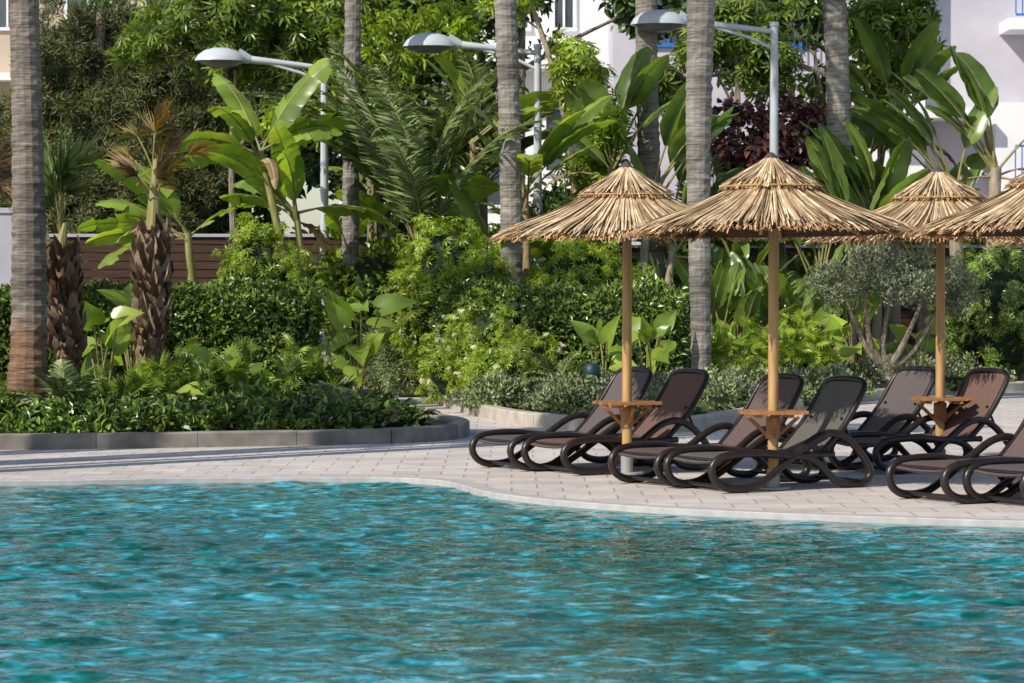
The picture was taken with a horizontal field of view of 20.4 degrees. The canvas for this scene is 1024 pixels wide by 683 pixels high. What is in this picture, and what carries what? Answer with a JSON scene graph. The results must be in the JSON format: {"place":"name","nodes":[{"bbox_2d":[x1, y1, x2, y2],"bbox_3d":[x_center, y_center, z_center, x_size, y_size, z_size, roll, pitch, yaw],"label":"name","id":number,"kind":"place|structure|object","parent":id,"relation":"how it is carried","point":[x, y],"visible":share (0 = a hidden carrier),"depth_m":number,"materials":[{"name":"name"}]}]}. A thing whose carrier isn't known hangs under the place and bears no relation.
{"place":"outdoors","nodes":[
{"label":"outdoors","id":0,"kind":"place"},
{"bbox_2d":[0,208,12,287],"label":"boundary wall","id":1,"kind":"structure","parent":0,"point":[6,214],"depth_m":42.88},
{"bbox_2d":[0,0,144,231],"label":"walls","id":2,"kind":"structure","parent":0,"point":[5,51],"depth_m":77.86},
{"bbox_2d":[0,0,187,30],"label":"windows","id":3,"kind":"structure","parent":2,"relation":"attached to","point":[4,15],"depth_m":77.82,"materials":[{"name":"white glass"}]},
{"bbox_2d":[248,84,338,233],"label":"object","id":4,"kind":"structure","parent":0,"point":[313,197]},
{"bbox_2d":[339,0,606,227],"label":"walls","id":5,"kind":"structure","parent":0,"point":[589,15],"depth_m":65.88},
{"bbox_2d":[384,0,579,244],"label":"windows","id":6,"kind":"structure","parent":5,"relation":"attached to","point":[563,13],"depth_m":65.85,"materials":[{"name":"white glass"}]},
{"bbox_2d":[0,481,1023,682],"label":"pool water","id":7,"kind":"structure","parent":0,"point":[318,582],"depth_m":15.10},
{"bbox_2d":[0,387,1023,518],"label":"pool deck","id":8,"kind":"structure","parent":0,"point":[453,459],"depth_m":24.55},
{"bbox_2d":[0,0,270,277],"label":"conifer tree","id":9,"kind":"object","parent":8,"relation":"on","point":[105,94],"visible":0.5,"depth_m":49.56,"materials":[{"name":"green plant"}]},
{"bbox_2d":[3,0,283,158],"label":"conifer tree","id":10,"kind":"object","parent":8,"relation":"on","point":[100,3],"visible":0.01,"depth_m":52.66,"materials":[{"name":"green plant"}]},
{"bbox_2d":[46,234,411,375],"bbox_3d":[-5.200,-0.518,46.019,7.800,2.445,0.160,0,1,0],"label":"wooden fence","id":11,"kind":"object","parent":8,"relation":"on","point":[309,240],"visible":0.06,"depth_m":45.97,"materials":[{"name":"brown wood"}]},
{"bbox_2d":[174,164,285,277],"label":"background shrub","id":12,"kind":"object","parent":8,"relation":"on","point":[265,213],"visible":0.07,"depth_m":50.65,"materials":[{"name":"green plant"}]},
{"bbox_2d":[0,376,469,449],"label":"bed curb","id":13,"kind":"structure","parent":8,"relation":"on","point":[455,427],"depth_m":28.21,"materials":[{"name":"concrete"}]},
{"bbox_2d":[178,380,447,431],"bbox_3d":[-7.268,0.773,37.171,13.465,0.001,19.700,0,1,0],"label":"planting bed","id":14,"kind":"object","parent":13,"relation":"in","point":[436,422],"visible":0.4,"depth_m":31.16,"materials":[{"name":"soil"}]},
{"bbox_2d":[6,0,48,397],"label":"palm tree","id":15,"kind":"object","parent":14,"relation":"on","point":[28,330],"visible":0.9,"depth_m":33.31,"materials":[{"name":"brown plant"}]},
{"bbox_2d":[0,118,58,212],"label":"young fan palm","id":16,"kind":"object","parent":14,"relation":"on","point":[6,178],"visible":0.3,"depth_m":35.58,"materials":[{"name":"green plant"}]},
{"bbox_2d":[11,127,105,383],"bbox_3d":[-5.431,-0.894,34.249,1.124,3.467,1.070,0,1,0],"label":"young fan palm","id":17,"kind":"object","parent":14,"relation":"on","point":[66,323],"visible":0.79,"depth_m":34.08,"materials":[{"name":"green plant"}]},
{"bbox_2d":[4,359,120,406],"bbox_3d":[-4.913,0.567,30.882,1.134,0.729,1.378,1,1,43],"label":"cycad","id":18,"kind":"object","parent":14,"relation":"on","point":[59,382],"visible":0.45,"depth_m":30.86,"materials":[{"name":"green plant"}]},
{"bbox_2d":[76,301,143,384],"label":"elephant ear plant","id":19,"kind":"object","parent":14,"relation":"on","point":[117,343],"visible":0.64,"depth_m":35.49,"materials":[{"name":"green plant"}]},
{"bbox_2d":[97,282,169,377],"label":"elephant ear plant","id":20,"kind":"object","parent":14,"relation":"on","point":[124,296],"visible":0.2,"depth_m":37.14,"materials":[{"name":"green plant"}]},
{"bbox_2d":[0,267,326,381],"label":"clipped hedge","id":21,"kind":"object","parent":14,"relation":"on","point":[210,319],"visible":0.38,"depth_m":38.04,"materials":[{"name":"green plant"}]},
{"bbox_2d":[102,94,224,375],"bbox_3d":[-4.438,-1.197,36.162,1.517,4.018,1.398,0,1,-11],"label":"young fan palm","id":22,"kind":"object","parent":14,"relation":"on","point":[151,268],"visible":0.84,"depth_m":35.87,"materials":[{"name":"brown plant"}]},
{"bbox_2d":[77,159,253,285],"bbox_3d":[-5.254,-1.050,43.228,2.745,3.423,1.147,-1,1,-26],"label":"banana plant","id":23,"kind":"object","parent":14,"relation":"on","point":[112,231],"visible":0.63,"depth_m":42.82,"materials":[{"name":"green plant"}]},
{"bbox_2d":[0,368,352,403],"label":"ground cover","id":24,"kind":"object","parent":14,"relation":"on","point":[3,385],"visible":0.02,"depth_m":32.46,"materials":[{"name":"green plant"}]},
{"bbox_2d":[176,345,254,395],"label":"elephant ear plant","id":25,"kind":"object","parent":14,"relation":"on","point":[204,354],"visible":0.48,"depth_m":31.64,"materials":[{"name":"green plant"}]},
{"bbox_2d":[0,378,434,432],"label":"ground cover","id":26,"kind":"object","parent":14,"relation":"on","point":[136,412],"visible":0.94,"depth_m":29.21,"materials":[{"name":"green plant"}]},
{"bbox_2d":[80,332,369,406],"bbox_3d":[-3.615,0.476,32.319,4.067,1.190,2.735,-1,1,-43],"label":"philodendron bed","id":27,"kind":"object","parent":14,"relation":"on","point":[161,376],"visible":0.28,"depth_m":32.04,"materials":[{"name":"green plant"}]},
{"bbox_2d":[194,47,330,363],"bbox_3d":[-3.842,-1.939,43.857,2.088,5.168,0.614,0,1,-7],"label":"street lamp","id":28,"kind":"object","parent":14,"relation":"on","point":[219,57],"visible":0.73,"depth_m":43.83,"materials":[{"name":"metal"}]},
{"bbox_2d":[210,211,319,297],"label":"euonymus shrub","id":29,"kind":"object","parent":14,"relation":"on","point":[258,255],"visible":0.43,"depth_m":40.79,"materials":[{"name":"green plant"}]},
{"bbox_2d":[140,56,394,363],"bbox_3d":[-3.590,-1.749,41.947,3.085,4.892,2.675,1,1,40],"label":"banana plant","id":30,"kind":"object","parent":14,"relation":"on","point":[276,180],"visible":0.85,"depth_m":41.85,"materials":[{"name":"green plant"}]},
{"bbox_2d":[298,380,356,406],"bbox_3d":[-1.810,0.714,30.465,1.036,0.581,0.979,1,1,33],"label":"cycad","id":31,"kind":"object","parent":14,"relation":"on","point":[327,389],"visible":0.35,"depth_m":30.55,"materials":[{"name":"green plant"}]},
{"bbox_2d":[307,343,362,384],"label":"elephant ear plant","id":32,"kind":"object","parent":14,"relation":"on","point":[340,361],"visible":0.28,"depth_m":37.46,"materials":[{"name":"green plant"}]},
{"bbox_2d":[243,35,440,253],"bbox_3d":[-2.182,-2.055,44.932,3.189,5.399,4.105,1,1,30],"label":"feather palm","id":33,"kind":"object","parent":14,"relation":"on","point":[367,71],"visible":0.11,"depth_m":44.44,"materials":[{"name":"green plant"}]},
{"bbox_2d":[342,0,360,382],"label":"palm tree","id":34,"kind":"object","parent":14,"relation":"on","point":[350,176],"visible":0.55,"depth_m":43.05,"materials":[{"name":"grey plant"}]},
{"bbox_2d":[307,217,414,375],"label":"shade shrub","id":35,"kind":"object","parent":14,"relation":"on","point":[364,278],"visible":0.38,"depth_m":42.74,"materials":[{"name":"green plant"}]},
{"bbox_2d":[320,287,416,396],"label":"elephant ear plant","id":36,"kind":"object","parent":14,"relation":"on","point":[340,312],"visible":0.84,"depth_m":38.19,"materials":[{"name":"green plant"}]},
{"bbox_2d":[309,149,433,266],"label":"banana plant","id":37,"kind":"object","parent":14,"relation":"on","point":[367,200],"visible":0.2,"depth_m":43.87,"materials":[{"name":"green plant"}]},
{"bbox_2d":[350,316,435,396],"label":"rosemary shrub","id":38,"kind":"object","parent":14,"relation":"on","point":[389,367],"visible":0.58,"depth_m":40.81,"materials":[{"name":"green plant"}]},
{"bbox_2d":[381,406,441,426],"bbox_3d":[-1.068,0.819,29.618,0.660,0.314,0.552,-1,1,-32],"label":"cycad","id":39,"kind":"object","parent":14,"relation":"on","point":[398,418],"visible":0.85,"depth_m":29.53,"materials":[{"name":"green plant"}]},
{"bbox_2d":[104,0,383,244],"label":"umbrella tree","id":40,"kind":"object","parent":8,"relation":"on","point":[296,31],"visible":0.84,"depth_m":47.38,"materials":[{"name":"green plant"}]},
{"bbox_2d":[219,0,498,204],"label":"broadleaf tree","id":41,"kind":"object","parent":8,"relation":"on","point":[311,158],"visible":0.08,"depth_m":54.38,"materials":[{"name":"green plant"}]},
{"bbox_2d":[257,0,495,233],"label":"feathery tree","id":42,"kind":"object","parent":8,"relation":"on","point":[407,62],"visible":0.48,"depth_m":45.91,"materials":[{"name":"green plant"}]},
{"bbox_2d":[494,0,522,294],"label":"palm tree","id":43,"kind":"object","parent":8,"relation":"on","point":[509,113],"visible":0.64,"depth_m":41.42,"materials":[{"name":"grey plant"}]},
{"bbox_2d":[469,366,654,470],"bbox_3d":[0.462,0.667,25.001,1.592,0.875,0.722,-1,1,-33],"label":"sun lounger","id":44,"kind":"object","parent":8,"relation":"on","point":[598,419],"visible":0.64,"depth_m":25.12,"materials":[{"name":"plastic"}]},
{"bbox_2d":[529,176,621,262],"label":"background shrub","id":45,"kind":"object","parent":8,"relation":"on","point":[551,199],"visible":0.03,"depth_m":50.66,"materials":[{"name":"green plant"}]},
{"bbox_2d":[435,0,731,184],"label":"broadleaf tree","id":46,"kind":"object","parent":8,"relation":"on","point":[624,10],"visible":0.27,"depth_m":54.84,"materials":[{"name":"green plant"}]},
{"bbox_2d":[521,368,709,474],"bbox_3d":[0.918,0.678,24.441,1.592,0.875,0.722,-1,1,-32],"label":"sun lounger","id":47,"kind":"object","parent":8,"relation":"on","point":[680,393],"visible":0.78,"depth_m":24.52,"materials":[{"name":"plastic"}]},
{"bbox_2d":[485,162,765,474],"bbox_3d":[0.956,-0.195,23.940,2.368,2.635,2.366,0,1,0],"label":"straw umbrella","id":48,"kind":"object","parent":8,"relation":"on","point":[621,200],"visible":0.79,"depth_m":23.63,"materials":[{"name":"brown wood"}]},
{"bbox_2d":[608,373,810,486],"bbox_3d":[1.605,0.705,23.012,1.592,0.875,0.722,-1,1,-34],"label":"sun lounger","id":49,"kind":"object","parent":8,"relation":"on","point":[743,431],"visible":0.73,"depth_m":23.17,"materials":[{"name":"plastic"}]},
{"bbox_2d":[424,381,1023,432],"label":"bed curb","id":50,"kind":"structure","parent":8,"relation":"on","point":[539,419],"depth_m":32.79,"materials":[{"name":"concrete"}]},
{"bbox_2d":[518,372,1023,415],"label":"planting bed","id":51,"kind":"object","parent":50,"relation":"in","point":[711,411],"visible":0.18,"depth_m":34.20,"materials":[{"name":"soil"}]},
{"bbox_2d":[257,38,541,380],"bbox_3d":[-1.716,-1.926,41.681,4.346,5.236,3.398,0,1,0],"label":"feather palm","id":52,"kind":"object","parent":51,"relation":"on","point":[394,160],"visible":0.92,"depth_m":42.02,"materials":[{"name":"green plant"}]},
{"bbox_2d":[375,214,518,366],"bbox_3d":[-0.878,-0.697,40.554,2.270,2.279,1.423,0,1,9],"label":"euonymus shrub","id":53,"kind":"object","parent":51,"relation":"on","point":[438,262],"visible":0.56,"depth_m":40.30,"materials":[{"name":"green plant"}]},
{"bbox_2d":[403,33,541,270],"bbox_3d":[-0.599,-2.083,44.268,2.198,5.440,0.646,0,1,0],"label":"street lamp","id":54,"kind":"object","parent":51,"relation":"on","point":[429,43],"visible":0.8,"depth_m":44.18,"materials":[{"name":"metal"}]},
{"bbox_2d":[390,49,582,231],"bbox_3d":[-0.154,-2.045,44.982,3.538,5.365,3.373,1,1,28],"label":"feather palm","id":55,"kind":"object","parent":51,"relation":"on","point":[423,111],"visible":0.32,"depth_m":44.77,"materials":[{"name":"green plant"}]},
{"bbox_2d":[426,54,558,201],"bbox_3d":[-0.246,-1.925,44.753,2.245,5.128,1.769,0,1,0],"label":"banana plant","id":56,"kind":"object","parent":51,"relation":"on","point":[453,72],"visible":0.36,"depth_m":44.22,"materials":[{"name":"green plant"}]},
{"bbox_2d":[404,287,585,405],"bbox_3d":[-0.361,0.098,36.418,1.576,1.580,2.656,-1,1,-37],"label":"variegated shrub","id":57,"kind":"object","parent":51,"relation":"on","point":[458,356],"visible":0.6,"depth_m":36.19,"materials":[{"name":"green plant"}]},
{"bbox_2d":[415,95,617,295],"bbox_3d":[-0.185,-1.491,42.230,2.893,4.349,2.245,1,1,37],"label":"banana plant","id":58,"kind":"object","parent":51,"relation":"on","point":[563,136],"visible":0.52,"depth_m":42.20,"materials":[{"name":"green plant"}]},
{"bbox_2d":[418,268,690,404],"bbox_3d":[0.596,-0.023,37.734,3.928,1.909,1.656,1,1,25],"label":"clipped hedge","id":59,"kind":"object","parent":51,"relation":"on","point":[540,309],"visible":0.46,"depth_m":37.19,"materials":[{"name":"green plant"}]},
{"bbox_2d":[474,0,636,252],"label":"rubber tree","id":60,"kind":"object","parent":51,"relation":"on","point":[563,75],"visible":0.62,"depth_m":43.66,"materials":[{"name":"green plant"}]},
{"bbox_2d":[474,181,652,269],"bbox_3d":[0.750,-0.940,43.808,2.754,3.196,2.761,0,1,-18],"label":"feather palm","id":61,"kind":"object","parent":51,"relation":"on","point":[532,215],"visible":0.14,"depth_m":43.37,"materials":[{"name":"green plant"}]},
{"bbox_2d":[520,351,609,384],"bbox_3d":[0.619,0.423,35.169,1.253,0.606,1.273,0,1,0],"label":"cycad","id":62,"kind":"object","parent":51,"relation":"on","point":[546,364],"visible":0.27,"depth_m":34.95,"materials":[{"name":"green plant"}]},
{"bbox_2d":[442,364,714,415],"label":"silver ground cover","id":63,"kind":"object","parent":51,"relation":"on","point":[564,394],"visible":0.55,"depth_m":34.11,"materials":[{"name":"green plant"}]},
{"bbox_2d":[523,238,656,301],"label":"euonymus shrub","id":64,"kind":"object","parent":51,"relation":"on","point":[581,265],"visible":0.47,"depth_m":41.31,"materials":[{"name":"green plant"}]},
{"bbox_2d":[569,314,640,382],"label":"elephant ear plant","id":65,"kind":"object","parent":51,"relation":"on","point":[587,333],"visible":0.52,"depth_m":35.85,"materials":[{"name":"green plant"}]},
{"bbox_2d":[540,46,743,286],"bbox_3d":[1.994,-1.938,43.635,3.143,5.196,1.732,0,1,0],"label":"giant bird of paradise","id":66,"kind":"object","parent":51,"relation":"on","point":[640,76],"visible":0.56,"depth_m":43.34,"materials":[{"name":"green plant"}]},
{"bbox_2d":[635,0,665,279],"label":"palm tree","id":67,"kind":"object","parent":51,"relation":"on","point":[648,142],"visible":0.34,"depth_m":44.10,"materials":[{"name":"grey plant"}]},
{"bbox_2d":[632,309,676,378],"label":"elephant ear plant","id":68,"kind":"object","parent":51,"relation":"on","point":[663,324],"visible":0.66,"depth_m":35.95,"materials":[{"name":"green plant"}]},
{"bbox_2d":[621,238,691,354],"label":"background shrub","id":69,"kind":"object","parent":51,"relation":"on","point":[683,250],"visible":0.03,"depth_m":47.68,"materials":[{"name":"green plant"}]},
{"bbox_2d":[645,254,741,352],"bbox_3d":[2.261,-0.174,42.625,1.916,2.295,1.870,0,1,-17],"label":"bird of paradise","id":70,"kind":"object","parent":51,"relation":"on","point":[721,311],"visible":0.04,"depth_m":42.12,"materials":[{"name":"green plant"}]},
{"bbox_2d":[685,0,715,376],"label":"palm tree","id":71,"kind":"object","parent":51,"relation":"on","point":[700,20],"visible":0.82,"depth_m":36.24,"materials":[{"name":"grey plant"}]},
{"bbox_2d":[630,10,779,356],"bbox_3d":[2.991,-2.240,43.965,2.330,5.766,0.685,0,1,0],"label":"street lamp","id":72,"kind":"object","parent":51,"relation":"on","point":[658,21],"visible":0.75,"depth_m":43.87,"materials":[{"name":"metal"}]},
{"bbox_2d":[674,155,783,256],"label":"feather palm","id":73,"kind":"object","parent":51,"relation":"on","point":[720,243],"visible":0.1,"depth_m":44.82,"materials":[{"name":"green plant"}]},
{"bbox_2d":[658,0,814,364],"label":"umbrella tree","id":74,"kind":"object","parent":51,"relation":"on","point":[756,61],"visible":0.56,"depth_m":49.33,"materials":[{"name":"green plant"}]},
{"bbox_2d":[674,258,798,364],"bbox_3d":[3.340,-0.212,42.163,1.708,2.183,2.051,1,1,31],"label":"bird of paradise","id":75,"kind":"object","parent":51,"relation":"on","point":[724,280],"visible":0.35,"depth_m":41.86,"materials":[{"name":"green plant"}]},
{"bbox_2d":[715,318,762,368],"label":"elephant ear plant","id":76,"kind":"object","parent":51,"relation":"on","point":[739,345],"visible":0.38,"depth_m":38.76,"materials":[{"name":"green plant"}]},
{"bbox_2d":[686,307,842,378],"bbox_3d":[3.365,0.216,38.835,1.509,1.411,3.193,1,1,43],"label":"philodendron bed","id":77,"kind":"object","parent":51,"relation":"on","point":[799,353],"visible":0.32,"depth_m":38.86,"materials":[{"name":"green plant"}]},
{"bbox_2d":[710,238,819,356],"bbox_3d":[3.608,-0.542,43.699,2.269,2.411,1.770,0,1,0],"label":"bird of paradise","id":78,"kind":"object","parent":51,"relation":"on","point":[741,249],"visible":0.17,"depth_m":43.47,"materials":[{"name":"green plant"}]},
{"bbox_2d":[710,84,826,370],"bbox_3d":[4.231,-1.703,45.528,2.303,4.850,1.862,0,1,0],"label":"burgundy tree","id":79,"kind":"object","parent":51,"relation":"on","point":[747,153],"visible":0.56,"depth_m":45.34,"materials":[{"name":"red plant"}]},
{"bbox_2d":[673,252,866,373],"bbox_3d":[3.991,-0.307,44.297,3.511,2.207,1.791,0,1,0],"label":"shade shrub","id":80,"kind":"object","parent":51,"relation":"on","point":[800,269],"visible":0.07,"depth_m":44.34,"materials":[{"name":"green plant"}]},
{"bbox_2d":[727,252,822,364],"bbox_3d":[4.019,-0.337,42.713,1.736,2.043,2.075,1,1,27],"label":"bird of paradise","id":81,"kind":"object","parent":51,"relation":"on","point":[753,279],"visible":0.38,"depth_m":42.56,"materials":[{"name":"green plant"}]},
{"bbox_2d":[715,0,908,156],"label":"broadleaf tree","id":82,"kind":"object","parent":51,"relation":"on","point":[811,31],"visible":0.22,"depth_m":53.84,"materials":[{"name":"green plant"}]},
{"bbox_2d":[761,243,878,371],"bbox_3d":[4.710,-0.343,43.235,1.919,2.302,1.744,0,1,0],"label":"bird of paradise","id":83,"kind":"object","parent":51,"relation":"on","point":[795,277],"visible":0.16,"depth_m":43.02,"materials":[{"name":"green plant"}]},
{"bbox_2d":[795,315,860,366],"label":"elephant ear plant","id":84,"kind":"object","parent":51,"relation":"on","point":[833,324],"visible":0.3,"depth_m":40.13,"materials":[{"name":"green plant"}]},
{"bbox_2d":[822,0,851,362],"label":"palm tree","id":85,"kind":"object","parent":51,"relation":"on","point":[838,90],"visible":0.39,"depth_m":44.77,"materials":[{"name":"grey plant"}]},
{"bbox_2d":[812,290,885,366],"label":"elephant ear plant","id":86,"kind":"object","parent":51,"relation":"on","point":[841,334],"visible":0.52,"depth_m":41.03,"materials":[{"name":"green plant"}]},
{"bbox_2d":[782,119,930,364],"bbox_3d":[5.110,-1.393,43.997,2.562,4.102,1.600,0,1,0],"label":"giant bird of paradise","id":87,"kind":"object","parent":51,"relation":"on","point":[841,171],"visible":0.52,"depth_m":43.94,"materials":[{"name":"green plant"}]},
{"bbox_2d":[698,351,1016,410],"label":"silver ground cover","id":88,"kind":"object","parent":51,"relation":"on","point":[732,386],"visible":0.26,"depth_m":38.01,"materials":[{"name":"green plant"}]},
{"bbox_2d":[795,16,957,358],"bbox_3d":[5.891,-2.365,46.746,2.940,5.925,1.902,0,1,0],"label":"giant bird of paradise","id":89,"kind":"object","parent":51,"relation":"on","point":[925,51],"visible":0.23,"depth_m":46.75,"materials":[{"name":"green plant"}]},
{"bbox_2d":[822,0,947,343],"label":"umbrella tree","id":90,"kind":"object","parent":51,"relation":"on","point":[893,24],"visible":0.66,"depth_m":47.41,"materials":[{"name":"green plant"}]},
{"bbox_2d":[802,240,987,380],"bbox_3d":[5.496,-0.419,40.625,2.701,2.280,1.450,0,1,0],"label":"olive tree","id":91,"kind":"object","parent":51,"relation":"on","point":[892,282],"visible":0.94,"depth_m":40.51,"materials":[{"name":"green plant"}]},
{"bbox_2d":[886,315,935,365],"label":"elephant ear plant","id":92,"kind":"object","parent":51,"relation":"on","point":[899,332],"visible":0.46,"depth_m":41.48,"materials":[{"name":"green plant"}]},
{"bbox_2d":[851,45,1023,367],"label":"giant bird of paradise","id":93,"kind":"object","parent":51,"relation":"on","point":[880,123],"visible":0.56,"depth_m":45.47,"materials":[{"name":"green plant"}]},
{"bbox_2d":[923,240,1023,381],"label":"pittosporum shrub","id":94,"kind":"object","parent":51,"relation":"on","point":[990,329],"visible":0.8,"depth_m":43.57,"materials":[{"name":"green plant"}]},
{"bbox_2d":[495,245,1023,371],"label":"wooden fence","id":95,"kind":"object","parent":8,"relation":"on","point":[791,251],"visible":0.02,"depth_m":48.97,"materials":[{"name":"brown wood"}]},
{"bbox_2d":[663,375,873,492],"bbox_3d":[2.025,0.717,22.381,1.592,0.875,0.722,-1,1,-31],"label":"sun lounger","id":96,"kind":"object","parent":8,"relation":"on","point":[816,432],"visible":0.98,"depth_m":22.45,"materials":[{"name":"plastic"}]},
{"bbox_2d":[622,152,918,489],"bbox_3d":[2.033,-0.162,22.233,2.344,2.635,2.358,0,1,0],"label":"straw umbrella","id":97,"kind":"object","parent":8,"relation":"on","point":[773,198],"visible":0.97,"depth_m":21.91,"materials":[{"name":"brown wood"}]},
{"bbox_2d":[764,366,935,469],"bbox_3d":[3.011,0.663,25.201,1.592,0.875,0.722,-1,1,-33],"label":"sun lounger","id":98,"kind":"object","parent":8,"relation":"on","point":[895,410],"visible":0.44,"depth_m":25.51,"materials":[{"name":"plastic"}]},
{"bbox_2d":[804,166,1023,453],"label":"straw umbrella","id":99,"kind":"object","parent":8,"relation":"on","point":[937,192],"visible":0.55,"depth_m":24.68,"materials":[{"name":"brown wood"}]},
{"bbox_2d":[828,368,1009,473],"bbox_3d":[3.548,0.675,24.591,1.592,0.875,0.722,-1,1,-32],"label":"sun lounger","id":100,"kind":"object","parent":8,"relation":"on","point":[985,390],"visible":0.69,"depth_m":24.70,"materials":[{"name":"plastic"}]},
{"bbox_2d":[885,419,1023,503],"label":"sun lounger","id":101,"kind":"object","parent":8,"relation":"on","point":[948,467],"visible":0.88,"depth_m":21.18,"materials":[{"name":"plastic"}]},
{"bbox_2d":[903,172,1023,241],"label":"straw umbrella","id":102,"kind":"object","parent":8,"relation":"on","point":[1001,215],"visible":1,"depth_m":21.25,"materials":[{"name":"beige plant"}]},
{"bbox_2d":[962,457,1023,502],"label":"sun lounger","id":103,"kind":"object","parent":8,"relation":"on","point":[986,467],"visible":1,"depth_m":20.70,"materials":[{"name":"plastic"}]},
{"bbox_2d":[0,476,1023,527],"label":"pool coping","id":104,"kind":"object","parent":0,"point":[475,488],"visible":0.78,"depth_m":21.06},
{"bbox_2d":[0,483,1023,528],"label":"pool wall","id":105,"kind":"structure","parent":0,"point":[623,512],"depth_m":20.35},
{"bbox_2d":[607,0,1023,356],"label":"walls","id":106,"kind":"structure","parent":0,"point":[971,27],"depth_m":61.90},
{"bbox_2d":[861,3,1023,191],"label":"balconies","id":107,"kind":"structure","parent":106,"relation":"attached to","point":[1007,120],"depth_m":61.03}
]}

